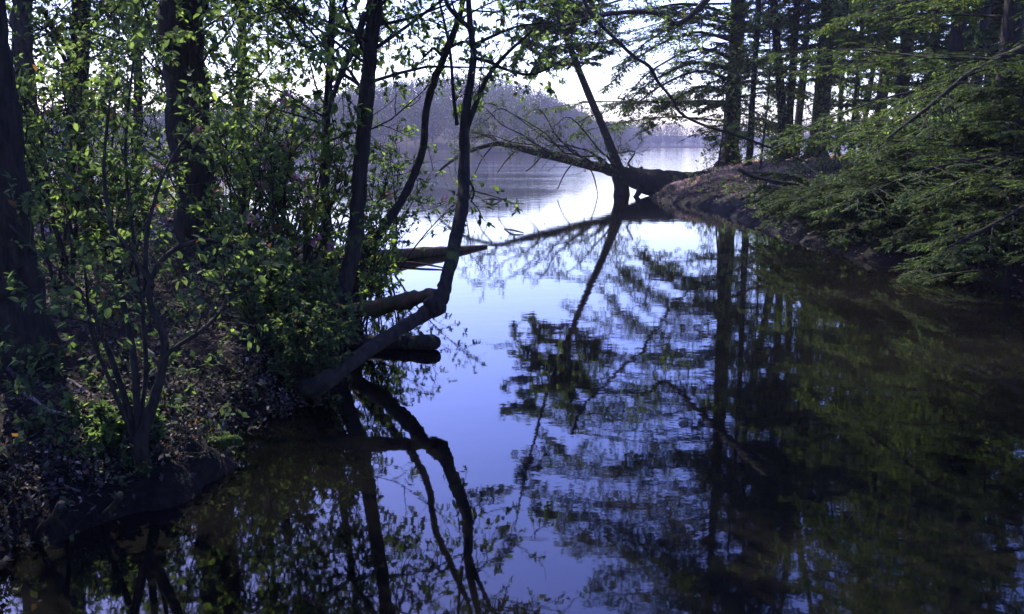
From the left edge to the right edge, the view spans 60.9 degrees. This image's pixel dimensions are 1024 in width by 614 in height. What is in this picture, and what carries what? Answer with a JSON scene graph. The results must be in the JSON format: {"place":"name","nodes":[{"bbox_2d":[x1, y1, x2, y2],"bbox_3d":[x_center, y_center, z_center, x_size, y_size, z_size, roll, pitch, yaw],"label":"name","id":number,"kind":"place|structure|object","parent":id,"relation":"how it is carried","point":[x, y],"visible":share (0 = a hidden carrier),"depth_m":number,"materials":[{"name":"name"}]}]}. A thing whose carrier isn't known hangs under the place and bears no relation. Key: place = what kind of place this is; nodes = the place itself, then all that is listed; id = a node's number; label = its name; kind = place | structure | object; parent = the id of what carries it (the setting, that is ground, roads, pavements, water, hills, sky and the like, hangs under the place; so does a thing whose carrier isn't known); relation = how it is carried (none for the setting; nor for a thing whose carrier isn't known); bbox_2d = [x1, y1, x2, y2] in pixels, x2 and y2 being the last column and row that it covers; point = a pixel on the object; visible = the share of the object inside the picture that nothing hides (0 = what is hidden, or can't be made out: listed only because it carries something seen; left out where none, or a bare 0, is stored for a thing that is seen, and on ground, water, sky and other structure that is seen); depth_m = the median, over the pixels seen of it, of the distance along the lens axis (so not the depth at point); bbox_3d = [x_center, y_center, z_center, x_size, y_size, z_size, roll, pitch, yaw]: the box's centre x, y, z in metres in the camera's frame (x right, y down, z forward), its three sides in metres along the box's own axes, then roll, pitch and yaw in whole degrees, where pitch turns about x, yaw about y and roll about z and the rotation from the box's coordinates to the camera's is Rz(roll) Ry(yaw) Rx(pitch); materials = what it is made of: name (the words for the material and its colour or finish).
{"place":"outdoors","nodes":[
{"label":"outdoors","id":0,"kind":"place"},
{"bbox_2d":[481,198,501,200],"bbox_3d":[-0.749,-3.849,31.107,0.791,0.182,1.183,0,11,0],"label":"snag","id":1,"kind":"object","parent":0,"point":[491,199],"visible":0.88,"depth_m":30.70,"materials":[{"name":"brown plant"}]},
{"bbox_2d":[6,0,983,135],"label":"sky","id":2,"kind":"structure","parent":0,"point":[594,76],"materials":[{"name":"white"}]},
{"bbox_2d":[0,148,1023,613],"bbox_3d":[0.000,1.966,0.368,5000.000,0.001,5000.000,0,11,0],"label":"water","id":3,"kind":"structure","parent":0,"point":[602,400],"depth_m":5.80,"materials":[{"name":"blue liquid"}]},
{"bbox_2d":[340,331,440,349],"bbox_3d":[-1.299,0.339,8.682,1.203,0.176,0.216,1,11,5],"label":"log","id":4,"kind":"object","parent":3,"relation":"on","point":[423,341],"visible":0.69,"depth_m":8.59,"materials":[{"name":"brown wood"}]},
{"bbox_2d":[369,244,487,267],"bbox_3d":[-1.408,-0.865,14.899,1.640,0.292,4.727,9,14,39],"label":"log","id":5,"kind":"object","parent":3,"relation":"on","point":[433,251],"visible":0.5,"depth_m":15.60,"materials":[{"name":"brown wood"}]},
{"bbox_2d":[0,100,1023,569],"bbox_3d":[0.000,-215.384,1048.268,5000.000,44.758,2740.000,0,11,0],"label":"ground","id":6,"kind":"structure","parent":0,"point":[172,488],"depth_m":6.55,"materials":[{"name":"brown soil"}]},
{"bbox_2d":[6,366,30,379],"bbox_3d":[-3.385,0.415,5.884,0.431,0.109,0.096,9,14,40],"label":"fallen stick","id":7,"kind":"object","parent":6,"relation":"on","point":[10,371],"visible":0.48,"depth_m":5.78,"materials":[{"name":"wood"}]},
{"bbox_2d":[0,0,67,373],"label":"tree","id":8,"kind":"object","parent":6,"relation":"on","point":[28,325],"visible":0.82,"depth_m":5.90,"materials":[{"name":"brown plant"}]},
{"bbox_2d":[14,53,81,211],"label":"shrub","id":9,"kind":"object","parent":6,"relation":"on","point":[15,69],"visible":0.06,"depth_m":11.96,"materials":[{"name":"green plant"}]},
{"bbox_2d":[34,500,67,537],"bbox_3d":[-2.240,1.046,4.292,0.154,0.384,0.573,-8,13,-38],"label":"root","id":10,"kind":"object","parent":6,"relation":"on","point":[55,514],"visible":0.94,"depth_m":4.18,"materials":[{"name":"brown plant"}]},
{"bbox_2d":[21,392,82,425],"bbox_3d":[-2.872,0.657,5.487,0.535,0.240,0.053,3,11,16],"label":"fallen stick","id":11,"kind":"object","parent":6,"relation":"on","point":[35,399],"visible":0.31,"depth_m":5.49,"materials":[{"name":"grey wood"}]},
{"bbox_2d":[15,69,136,137],"bbox_3d":[-7.246,-6.549,6.943,8.762,13.481,7.367,0,11,0],"label":"tree","id":12,"kind":"object","parent":6,"relation":"on","point":[97,82],"visible":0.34,"depth_m":8.84,"materials":[{"name":"green plant"}]},
{"bbox_2d":[66,378,91,395],"bbox_3d":[-2.926,0.537,5.914,0.364,0.064,0.062,8,13,38],"label":"fallen stick","id":13,"kind":"object","parent":6,"relation":"on","point":[77,385],"visible":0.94,"depth_m":5.97,"materials":[{"name":"grey wood"}]},
{"bbox_2d":[18,54,145,233],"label":"shrub","id":14,"kind":"object","parent":6,"relation":"on","point":[47,107],"visible":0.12,"depth_m":13.82,"materials":[{"name":"green plant"}]},
{"bbox_2d":[7,0,162,225],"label":"tree","id":15,"kind":"object","parent":6,"relation":"on","point":[21,25],"visible":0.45,"depth_m":15.31,"materials":[{"name":"green plant"}]},
{"bbox_2d":[15,10,157,291],"bbox_3d":[-4.169,-1.355,8.011,1.434,2.653,1.738,0,11,0],"label":"shrub","id":16,"kind":"object","parent":6,"relation":"on","point":[59,84],"visible":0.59,"depth_m":7.93,"materials":[{"name":"green plant"}]},
{"bbox_2d":[12,23,174,250],"bbox_3d":[-5.645,-2.232,11.910,2.317,3.131,2.388,-10,15,-43],"label":"shrub","id":17,"kind":"object","parent":6,"relation":"on","point":[156,98],"visible":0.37,"depth_m":11.61,"materials":[{"name":"green plant"}]},
{"bbox_2d":[100,491,123,522],"bbox_3d":[-2.095,1.065,4.518,0.043,0.375,0.507,-8,14,-38],"label":"root","id":18,"kind":"object","parent":6,"relation":"attached to","point":[114,504],"visible":0.82,"depth_m":4.38,"materials":[{"name":"brown plant"}]},
{"bbox_2d":[6,0,222,218],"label":"tree","id":19,"kind":"object","parent":6,"relation":"on","point":[54,37],"visible":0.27,"depth_m":16.20,"materials":[{"name":"green plant"}]},
{"bbox_2d":[58,391,170,464],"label":"seedling","id":20,"kind":"object","parent":6,"relation":"on","point":[108,427],"visible":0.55,"depth_m":5.00,"materials":[{"name":"green plant"}]},
{"bbox_2d":[39,109,190,284],"bbox_3d":[-3.815,-1.029,8.621,1.258,1.773,1.549,-4,11,-19],"label":"shrub","id":21,"kind":"object","parent":6,"relation":"on","point":[132,162],"visible":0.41,"depth_m":8.40,"materials":[{"name":"green plant"}]},
{"bbox_2d":[9,0,278,209],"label":"tree","id":22,"kind":"object","parent":6,"relation":"on","point":[135,83],"visible":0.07,"depth_m":19.26,"materials":[{"name":"green plant"}]},
{"bbox_2d":[1,36,290,476],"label":"shrub","id":23,"kind":"object","parent":6,"relation":"on","point":[138,421],"visible":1,"depth_m":5.03,"materials":[{"name":"green plant"}]},
{"bbox_2d":[0,222,341,487],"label":"undergrowth","id":24,"kind":"object","parent":6,"relation":"on","point":[104,386],"visible":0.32,"depth_m":6.18,"materials":[{"name":"green plant"}]},
{"bbox_2d":[0,230,344,522],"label":"leaf litter","id":25,"kind":"object","parent":6,"relation":"on","point":[75,367],"visible":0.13,"depth_m":6.74,"materials":[{"name":"plant"}]},
{"bbox_2d":[0,296,350,569],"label":"root tangle","id":26,"kind":"object","parent":6,"relation":"on","point":[185,419],"visible":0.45,"depth_m":5.10,"materials":[{"name":"plant"}]},
{"bbox_2d":[97,51,260,200],"bbox_3d":[-5.876,-3.033,15.744,2.931,3.287,2.404,0,11,0],"label":"shrub","id":27,"kind":"object","parent":6,"relation":"on","point":[154,115],"visible":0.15,"depth_m":15.41,"materials":[{"name":"green plant"}]},
{"bbox_2d":[59,0,313,269],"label":"tree","id":28,"kind":"object","parent":6,"relation":"on","point":[169,25],"visible":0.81,"depth_m":10.54,"materials":[{"name":"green plant"}]},
{"bbox_2d":[169,324,205,335],"bbox_3d":[-2.679,0.177,7.436,0.149,0.041,0.666,2,11,12],"label":"fallen stick","id":29,"kind":"object","parent":6,"relation":"on","point":[181,333],"visible":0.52,"depth_m":7.16,"materials":[{"name":"grey wood"}]},
{"bbox_2d":[34,189,342,257],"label":"leaf litter","id":30,"kind":"object","parent":6,"relation":"on","point":[153,225],"visible":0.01,"depth_m":15.16,"materials":[{"name":"plant"}]},
{"bbox_2d":[34,177,347,244],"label":"undergrowth","id":31,"kind":"object","parent":6,"relation":"on","point":[163,213],"visible":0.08,"depth_m":15.12,"materials":[{"name":"green plant"}]},
{"bbox_2d":[184,446,235,479],"bbox_3d":[-1.888,0.982,5.343,0.179,0.119,0.868,3,11,14],"label":"root","id":32,"kind":"object","parent":6,"relation":"on","point":[225,452],"visible":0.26,"depth_m":5.50,"materials":[{"name":"brown plant"}]},
{"bbox_2d":[200,430,242,449],"bbox_3d":[-1.891,0.847,5.555,0.272,0.086,0.268,10,14,42],"label":"moss cushion","id":33,"kind":"object","parent":6,"relation":"on","point":[233,440],"visible":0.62,"depth_m":5.53,"materials":[{"name":"green plant"}]},
{"bbox_2d":[132,83,317,305],"bbox_3d":[-2.564,-1.021,8.414,1.733,2.252,1.421,6,12,30],"label":"shrub","id":34,"kind":"object","parent":6,"relation":"on","point":[213,201],"visible":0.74,"depth_m":8.30,"materials":[{"name":"green plant"}]},
{"bbox_2d":[161,55,324,251],"bbox_3d":[-3.837,-2.126,12.384,1.972,2.869,2.660,-6,12,-31],"label":"shrub","id":35,"kind":"object","parent":6,"relation":"on","point":[261,128],"visible":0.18,"depth_m":12.07,"materials":[{"name":"green plant"}]},
{"bbox_2d":[156,0,353,214],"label":"tree","id":36,"kind":"object","parent":6,"relation":"on","point":[245,12],"visible":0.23,"depth_m":18.41,"materials":[{"name":"green plant"}]},
{"bbox_2d":[214,231,321,343],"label":"shrub","id":37,"kind":"object","parent":6,"relation":"on","point":[273,289],"visible":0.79,"depth_m":7.27,"materials":[{"name":"green plant"}]},
{"bbox_2d":[210,79,352,237],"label":"shrub","id":38,"kind":"object","parent":6,"relation":"on","point":[222,114],"visible":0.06,"depth_m":14.46,"materials":[{"name":"green plant"}]},
{"bbox_2d":[190,81,378,292],"bbox_3d":[-2.179,-1.020,8.701,1.736,2.295,1.871,0,11,0],"label":"shrub","id":39,"kind":"object","parent":6,"relation":"on","point":[309,219],"visible":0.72,"depth_m":8.46,"materials":[{"name":"green plant"}]},
{"bbox_2d":[242,273,370,399],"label":"shrub","id":40,"kind":"object","parent":6,"relation":"on","point":[315,357],"visible":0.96,"depth_m":6.81,"materials":[{"name":"green plant"}]},
{"bbox_2d":[274,265,343,342],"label":"shrub","id":41,"kind":"object","parent":6,"relation":"on","point":[318,280],"visible":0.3,"depth_m":7.58,"materials":[{"name":"green plant"}]},
{"bbox_2d":[150,0,490,297],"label":"tree","id":42,"kind":"object","parent":6,"relation":"on","point":[250,93],"visible":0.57,"depth_m":9.83,"materials":[{"name":"green plant"}]},
{"bbox_2d":[239,87,409,277],"bbox_3d":[-2.544,-1.567,11.403,1.830,2.616,2.330,5,12,27],"label":"shrub","id":43,"kind":"object","parent":6,"relation":"on","point":[394,149],"visible":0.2,"depth_m":11.46,"materials":[{"name":"green plant"}]},
{"bbox_2d":[306,205,407,331],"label":"shrub","id":44,"kind":"object","parent":6,"relation":"on","point":[368,283],"visible":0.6,"depth_m":9.27,"materials":[{"name":"green plant"}]},
{"bbox_2d":[186,0,567,330],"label":"tree","id":45,"kind":"object","parent":6,"relation":"on","point":[372,19],"visible":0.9,"depth_m":8.37,"materials":[{"name":"green plant"}]},
{"bbox_2d":[344,288,435,320],"bbox_3d":[-1.226,0.021,8.274,0.301,0.629,1.841,-10,15,-44],"label":"log","id":46,"kind":"object","parent":6,"relation":"on","point":[406,300],"visible":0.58,"depth_m":8.06,"materials":[{"name":"brown wood"}]},
{"bbox_2d":[343,120,486,274],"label":"shrub","id":47,"kind":"object","parent":6,"relation":"on","point":[399,220],"visible":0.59,"depth_m":13.17,"materials":[{"name":"green plant"}]},
{"bbox_2d":[293,0,589,397],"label":"leaning tree","id":48,"kind":"object","parent":6,"relation":"on","point":[434,305],"visible":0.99,"depth_m":7.70,"materials":[{"name":"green plant"}]},
{"bbox_2d":[38,71,868,151],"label":"forest","id":49,"kind":"object","parent":6,"relation":"on","point":[512,103],"visible":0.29,"depth_m":228.57,"materials":[{"name":"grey plant"}]},
{"bbox_2d":[349,0,601,332],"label":"tree","id":50,"kind":"object","parent":6,"relation":"on","point":[399,203],"visible":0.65,"depth_m":9.31,"materials":[{"name":"brown plant"}]},
{"bbox_2d":[501,0,629,194],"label":"leaning tree","id":51,"kind":"object","parent":6,"relation":"on","point":[571,30],"visible":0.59,"depth_m":30.27,"materials":[{"name":"green plant"}]},
{"bbox_2d":[542,0,736,81],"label":"overhanging bough","id":52,"kind":"object","parent":51,"relation":"attached to","point":[669,20],"visible":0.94,"depth_m":25.83,"materials":[{"name":"green plant"}]},
{"bbox_2d":[433,86,710,196],"bbox_3d":[2.911,-6.173,33.601,11.961,4.757,3.412,2,11,10],"label":"fallen tree","id":53,"kind":"object","parent":6,"relation":"on","point":[642,180],"visible":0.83,"depth_m":33.97,"materials":[{"name":"brown plant"}]},
{"bbox_2d":[479,0,884,166],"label":"hemlock","id":54,"kind":"object","parent":6,"relation":"on","point":[629,106],"visible":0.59,"depth_m":35.95,"materials":[{"name":"green plant"}]},
{"bbox_2d":[582,0,808,163],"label":"vine","id":55,"kind":"object","parent":6,"relation":"on","point":[623,46],"visible":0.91,"depth_m":25.39,"materials":[{"name":"brown plant"}]},
{"bbox_2d":[695,52,746,166],"bbox_3d":[8.471,-7.867,35.235,2.191,4.940,2.132,0,11,0],"label":"young tree","id":56,"kind":"object","parent":6,"relation":"on","point":[718,55],"visible":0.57,"depth_m":35.16,"materials":[{"name":"green plant"}]},
{"bbox_2d":[690,0,836,165],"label":"hemlock","id":57,"kind":"object","parent":6,"relation":"on","point":[725,80],"visible":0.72,"depth_m":31.82,"materials":[{"name":"green plant"}]},
{"bbox_2d":[718,0,814,168],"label":"young tree","id":58,"kind":"object","parent":6,"relation":"on","point":[740,89],"visible":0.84,"depth_m":30.57,"materials":[{"name":"green plant"}]},
{"bbox_2d":[736,167,798,185],"bbox_3d":[5.717,-2.914,19.456,1.402,0.422,0.102,1,11,4],"label":"fallen stick","id":59,"kind":"object","parent":6,"relation":"on","point":[744,172],"visible":0.98,"depth_m":19.44,"materials":[{"name":"brown wood"}]},
{"bbox_2d":[668,0,867,161],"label":"hemlock","id":60,"kind":"object","parent":6,"relation":"on","point":[726,45],"visible":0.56,"depth_m":32.99,"materials":[{"name":"green plant"}]},
{"bbox_2d":[738,171,810,205],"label":"young hemlock","id":61,"kind":"object","parent":6,"relation":"on","point":[768,190],"visible":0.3,"depth_m":21.65,"materials":[{"name":"green plant"}]},
{"bbox_2d":[765,131,791,161],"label":"shrub","id":62,"kind":"object","parent":6,"relation":"on","point":[781,155],"visible":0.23,"depth_m":32.79,"materials":[{"name":"green plant"}]},
{"bbox_2d":[768,183,799,188],"bbox_3d":[6.182,-2.706,19.463,0.924,0.145,0.064,0,11,2],"label":"fallen stick","id":63,"kind":"object","parent":6,"relation":"on","point":[770,184],"visible":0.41,"depth_m":19.45,"materials":[{"name":"grey wood"}]},
{"bbox_2d":[696,0,881,159],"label":"hemlock","id":64,"kind":"object","parent":6,"relation":"on","point":[798,4],"visible":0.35,"depth_m":33.42,"materials":[{"name":"green plant"}]},
{"bbox_2d":[733,0,865,162],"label":"young tree","id":65,"kind":"object","parent":6,"relation":"on","point":[815,100],"visible":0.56,"depth_m":31.41,"materials":[{"name":"green plant"}]},
{"bbox_2d":[753,178,848,233],"bbox_3d":[6.458,-2.132,18.987,2.323,1.328,2.394,-10,15,-44],"label":"young hemlock","id":66,"kind":"object","parent":6,"relation":"on","point":[782,193],"visible":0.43,"depth_m":18.81,"materials":[{"name":"green plant"}]},
{"bbox_2d":[741,0,865,155],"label":"tree","id":67,"kind":"object","parent":6,"relation":"on","point":[797,115],"visible":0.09,"depth_m":42.74,"materials":[{"name":"brown plant"}]},
{"bbox_2d":[802,162,825,177],"bbox_3d":[6.752,-3.061,19.465,0.529,0.368,0.045,2,11,8],"label":"fallen stick","id":68,"kind":"object","parent":6,"relation":"on","point":[806,165],"visible":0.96,"depth_m":19.46,"materials":[{"name":"grey wood"}]},
{"bbox_2d":[715,0,947,157],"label":"tree","id":69,"kind":"object","parent":6,"relation":"on","point":[803,13],"visible":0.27,"depth_m":34.27,"materials":[{"name":"green plant"}]},
{"bbox_2d":[751,182,911,252],"bbox_3d":[6.378,-1.653,16.677,3.009,1.538,3.018,0,11,0],"label":"young hemlock","id":70,"kind":"object","parent":6,"relation":"on","point":[787,213],"visible":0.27,"depth_m":16.85,"materials":[{"name":"green plant"}]},
{"bbox_2d":[654,153,1023,292],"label":"leaf litter","id":71,"kind":"object","parent":6,"relation":"on","point":[738,164],"visible":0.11,"depth_m":29.13,"materials":[{"name":"plant"}]},
{"bbox_2d":[659,150,1023,282],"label":"undergrowth","id":72,"kind":"object","parent":6,"relation":"on","point":[820,163],"visible":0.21,"depth_m":27.42,"materials":[{"name":"plant"}]},
{"bbox_2d":[790,168,926,245],"bbox_3d":[6.710,-1.793,16.218,3.074,1.564,2.646,-6,12,-30],"label":"young hemlock","id":73,"kind":"object","parent":6,"relation":"on","point":[836,186],"visible":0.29,"depth_m":15.91,"materials":[{"name":"green plant"}]},
{"bbox_2d":[788,0,929,161],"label":"young tree","id":74,"kind":"object","parent":6,"relation":"on","point":[862,91],"visible":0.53,"depth_m":30.15,"materials":[{"name":"green plant"}]},
{"bbox_2d":[791,0,928,154],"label":"background tree","id":75,"kind":"object","parent":6,"relation":"on","point":[837,76],"visible":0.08,"depth_m":45.55,"materials":[{"name":"brown plant"}]},
{"bbox_2d":[796,0,926,149],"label":"background tree","id":76,"kind":"object","parent":6,"relation":"on","point":[865,61],"visible":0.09,"depth_m":47.88,"materials":[{"name":"brown plant"}]},
{"bbox_2d":[836,148,890,182],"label":"shrub","id":77,"kind":"object","parent":6,"relation":"on","point":[845,166],"visible":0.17,"depth_m":21.91,"materials":[{"name":"green plant"}]},
{"bbox_2d":[820,1,930,151],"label":"background tree","id":78,"kind":"object","parent":6,"relation":"on","point":[870,78],"visible":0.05,"depth_m":44.67,"materials":[{"name":"brown plant"}]},
{"bbox_2d":[829,0,923,152],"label":"tree","id":79,"kind":"object","parent":6,"relation":"on","point":[881,75],"visible":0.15,"depth_m":40.42,"materials":[{"name":"brown plant"}]},
{"bbox_2d":[733,0,1023,185],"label":"hemlock","id":80,"kind":"object","parent":6,"relation":"on","point":[1009,27],"visible":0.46,"depth_m":20.10,"materials":[{"name":"green plant"}]},
{"bbox_2d":[750,0,1023,271],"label":"hemlock","id":81,"kind":"object","parent":6,"relation":"on","point":[998,167],"visible":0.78,"depth_m":11.81,"materials":[{"name":"green plant"}]},
{"bbox_2d":[831,1,945,114],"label":"background tree","id":82,"kind":"object","parent":6,"relation":"on","point":[845,99],"visible":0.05,"depth_m":50.55,"materials":[{"name":"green plant"}]},
{"bbox_2d":[775,0,1003,143],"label":"hemlock","id":83,"kind":"object","parent":6,"relation":"on","point":[900,79],"visible":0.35,"depth_m":29.20,"materials":[{"name":"green plant"}]},
{"bbox_2d":[761,0,1020,150],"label":"hemlock","id":84,"kind":"object","parent":6,"relation":"on","point":[956,40],"visible":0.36,"depth_m":25.78,"materials":[{"name":"green plant"}]},
{"bbox_2d":[848,3,944,110],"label":"background tree","id":85,"kind":"object","parent":6,"relation":"on","point":[888,81],"visible":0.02,"depth_m":46.25,"materials":[{"name":"green plant"}]},
{"bbox_2d":[788,139,1007,245],"bbox_3d":[6.792,-1.882,15.046,3.894,2.010,2.925,5,12,23],"label":"young hemlock","id":86,"kind":"object","parent":6,"relation":"on","point":[908,156],"visible":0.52,"depth_m":14.88,"materials":[{"name":"green plant"}]},
{"bbox_2d":[836,0,983,149],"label":"tree","id":87,"kind":"object","parent":6,"relation":"on","point":[916,53],"visible":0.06,"depth_m":34.81,"materials":[{"name":"green plant"}]},
{"bbox_2d":[875,107,978,176],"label":"shrub","id":88,"kind":"object","parent":6,"relation":"on","point":[891,129],"visible":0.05,"depth_m":16.25,"materials":[{"name":"green plant"}]},
{"bbox_2d":[859,0,999,126],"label":"background tree","id":89,"kind":"object","parent":6,"relation":"on","point":[877,73],"visible":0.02,"depth_m":43.35,"materials":[{"name":"green plant"}]},
{"bbox_2d":[864,0,998,132],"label":"background tree","id":90,"kind":"object","parent":6,"relation":"on","point":[925,44],"visible":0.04,"depth_m":39.04,"materials":[{"name":"green plant"}]},
{"bbox_2d":[867,120,1023,245],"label":"young hemlock","id":91,"kind":"object","parent":6,"relation":"on","point":[901,135],"visible":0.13,"depth_m":15.65,"materials":[{"name":"green plant"}]},
{"bbox_2d":[873,112,1023,261],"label":"young hemlock","id":92,"kind":"object","parent":6,"relation":"on","point":[922,219],"visible":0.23,"depth_m":13.91,"materials":[{"name":"green plant"}]},
{"bbox_2d":[888,0,1023,120],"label":"tree","id":93,"kind":"object","parent":6,"relation":"on","point":[984,24],"visible":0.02,"depth_m":28.71,"materials":[{"name":"green plant"}]},
{"bbox_2d":[889,96,1023,284],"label":"young hemlock","id":94,"kind":"object","parent":6,"relation":"on","point":[964,205],"visible":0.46,"depth_m":12.85,"materials":[{"name":"green plant"}]},
{"bbox_2d":[894,26,1023,129],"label":"tree","id":95,"kind":"object","parent":6,"relation":"on","point":[976,35],"visible":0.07,"depth_m":24.31,"materials":[{"name":"green plant"}]},
{"bbox_2d":[897,52,1023,287],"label":"young hemlock","id":96,"kind":"object","parent":6,"relation":"on","point":[1005,91],"visible":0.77,"depth_m":11.98,"materials":[{"name":"green plant"}]},
{"bbox_2d":[914,2,1018,83],"bbox_3d":[18.971,-14.273,33.627,6.800,17.571,7.408,2,11,10],"label":"background tree","id":97,"kind":"object","parent":6,"relation":"on","point":[990,28],"visible":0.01,"depth_m":34.60,"materials":[{"name":"green plant"}]},
{"bbox_2d":[920,97,1023,233],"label":"shrub","id":98,"kind":"object","parent":6,"relation":"on","point":[948,148],"visible":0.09,"depth_m":14.30,"materials":[{"name":"green plant"}]},
{"bbox_2d":[933,0,1023,116],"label":"background tree","id":99,"kind":"object","parent":6,"relation":"on","point":[991,21],"visible":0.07,"depth_m":31.31,"materials":[{"name":"green plant"}]},
{"bbox_2d":[504,228,523,232],"bbox_3d":[-0.018,-1.798,20.282,0.140,0.078,1.172,-4,11,-22],"label":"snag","id":100,"kind":"object","parent":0,"point":[514,230],"visible":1,"depth_m":19.99,"materials":[{"name":"grey plant"}]}
]}

